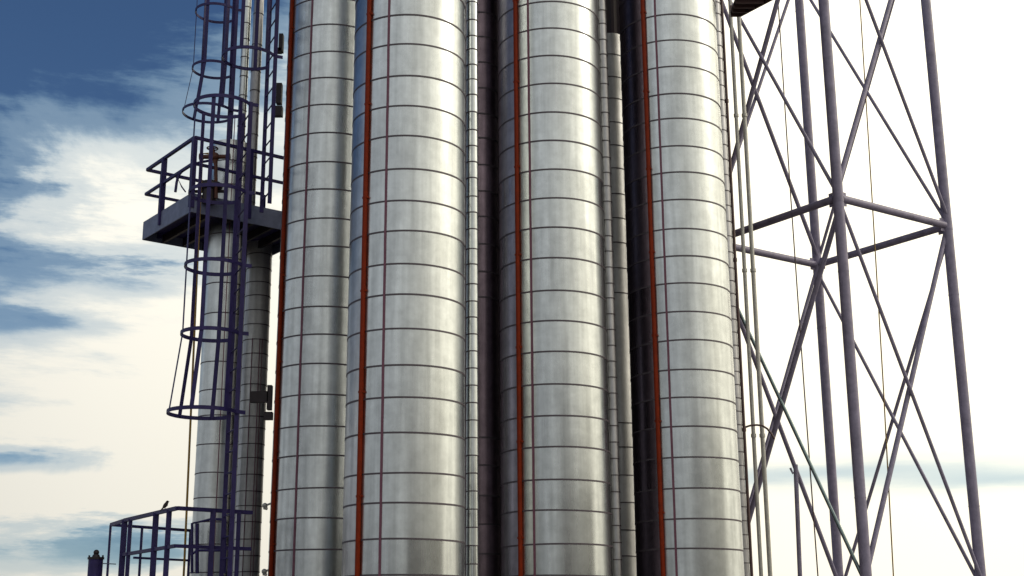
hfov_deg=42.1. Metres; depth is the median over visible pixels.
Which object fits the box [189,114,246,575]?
slim column
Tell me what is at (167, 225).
service platform
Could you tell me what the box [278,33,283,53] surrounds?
pipe bracket
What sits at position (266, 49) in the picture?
caged ladder
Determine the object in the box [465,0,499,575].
slim vessel
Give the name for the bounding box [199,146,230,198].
gate valve
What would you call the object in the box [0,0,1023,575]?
sky
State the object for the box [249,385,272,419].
pipe bracket
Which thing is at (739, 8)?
service platform
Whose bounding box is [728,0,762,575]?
bare pipe
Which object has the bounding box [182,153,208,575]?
pole
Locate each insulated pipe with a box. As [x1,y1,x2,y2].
[232,0,263,575]
[237,0,250,141]
[466,0,478,575]
[598,0,621,575]
[607,33,636,575]
[715,0,749,575]
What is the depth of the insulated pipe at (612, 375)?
20.35 m
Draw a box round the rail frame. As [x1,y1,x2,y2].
[191,518,226,573]
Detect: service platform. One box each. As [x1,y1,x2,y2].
[142,136,283,255]
[730,0,771,16]
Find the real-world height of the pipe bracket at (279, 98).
0.585 m
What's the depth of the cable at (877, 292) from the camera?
26.02 m
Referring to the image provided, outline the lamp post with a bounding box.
[789,464,801,575]
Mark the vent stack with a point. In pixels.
(95, 564)
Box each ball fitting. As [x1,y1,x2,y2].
[262,503,270,509]
[262,569,267,575]
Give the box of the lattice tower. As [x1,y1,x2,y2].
[723,0,985,575]
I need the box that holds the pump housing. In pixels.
[195,180,223,205]
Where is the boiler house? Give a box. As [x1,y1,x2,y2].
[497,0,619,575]
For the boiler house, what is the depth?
23.99 m
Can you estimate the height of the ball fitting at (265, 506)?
0.121 m
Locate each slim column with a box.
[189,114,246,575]
[233,240,272,575]
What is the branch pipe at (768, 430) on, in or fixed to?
attached to the insulated pipe at (733, 314)
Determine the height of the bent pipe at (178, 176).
0.600 m
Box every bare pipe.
[720,0,752,575]
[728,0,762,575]
[737,17,772,575]
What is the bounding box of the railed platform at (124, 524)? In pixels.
[106,506,252,575]
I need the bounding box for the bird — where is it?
[160,500,168,510]
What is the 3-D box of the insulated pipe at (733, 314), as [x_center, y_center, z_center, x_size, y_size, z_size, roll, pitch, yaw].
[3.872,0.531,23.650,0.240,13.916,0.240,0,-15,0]
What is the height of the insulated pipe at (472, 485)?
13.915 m
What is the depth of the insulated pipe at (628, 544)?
22.07 m
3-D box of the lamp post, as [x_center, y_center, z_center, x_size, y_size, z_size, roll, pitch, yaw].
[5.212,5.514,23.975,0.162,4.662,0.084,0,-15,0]
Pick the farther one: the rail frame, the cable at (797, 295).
the cable at (797, 295)
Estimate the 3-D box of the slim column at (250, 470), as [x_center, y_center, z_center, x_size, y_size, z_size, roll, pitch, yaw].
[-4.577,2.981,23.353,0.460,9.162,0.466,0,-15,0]
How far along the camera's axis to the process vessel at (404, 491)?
17.70 m
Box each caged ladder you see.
[166,93,258,575]
[182,0,240,138]
[222,0,282,212]
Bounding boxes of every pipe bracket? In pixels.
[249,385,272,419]
[275,83,282,117]
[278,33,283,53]
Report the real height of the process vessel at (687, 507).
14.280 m
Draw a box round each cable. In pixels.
[778,7,818,575]
[859,0,893,575]
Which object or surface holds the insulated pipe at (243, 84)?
on the concrete pad
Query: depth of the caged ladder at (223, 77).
24.90 m
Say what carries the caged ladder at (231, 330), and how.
on the concrete pad
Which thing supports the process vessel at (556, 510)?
on the concrete pad
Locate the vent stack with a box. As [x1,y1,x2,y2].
[87,550,115,575]
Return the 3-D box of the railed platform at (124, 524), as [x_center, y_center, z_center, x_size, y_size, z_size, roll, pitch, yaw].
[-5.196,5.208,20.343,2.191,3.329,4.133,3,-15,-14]
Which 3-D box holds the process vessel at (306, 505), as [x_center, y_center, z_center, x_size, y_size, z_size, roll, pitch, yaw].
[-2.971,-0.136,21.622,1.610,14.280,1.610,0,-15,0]
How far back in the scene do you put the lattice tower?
26.37 m
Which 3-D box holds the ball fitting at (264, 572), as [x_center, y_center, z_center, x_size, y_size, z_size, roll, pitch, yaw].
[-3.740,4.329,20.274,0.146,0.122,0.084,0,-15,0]
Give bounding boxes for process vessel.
[268,0,354,575]
[342,0,465,575]
[498,0,612,575]
[619,0,744,575]
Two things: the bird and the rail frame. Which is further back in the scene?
the rail frame
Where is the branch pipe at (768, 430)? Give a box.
[746,424,774,439]
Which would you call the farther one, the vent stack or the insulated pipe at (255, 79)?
the insulated pipe at (255, 79)
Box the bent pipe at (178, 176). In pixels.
[174,160,207,191]
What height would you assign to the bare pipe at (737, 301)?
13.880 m
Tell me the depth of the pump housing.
22.05 m
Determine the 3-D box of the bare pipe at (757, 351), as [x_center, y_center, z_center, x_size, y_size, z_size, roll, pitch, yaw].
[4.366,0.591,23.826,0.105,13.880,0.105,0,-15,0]
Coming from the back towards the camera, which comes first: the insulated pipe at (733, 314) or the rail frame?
the insulated pipe at (733, 314)

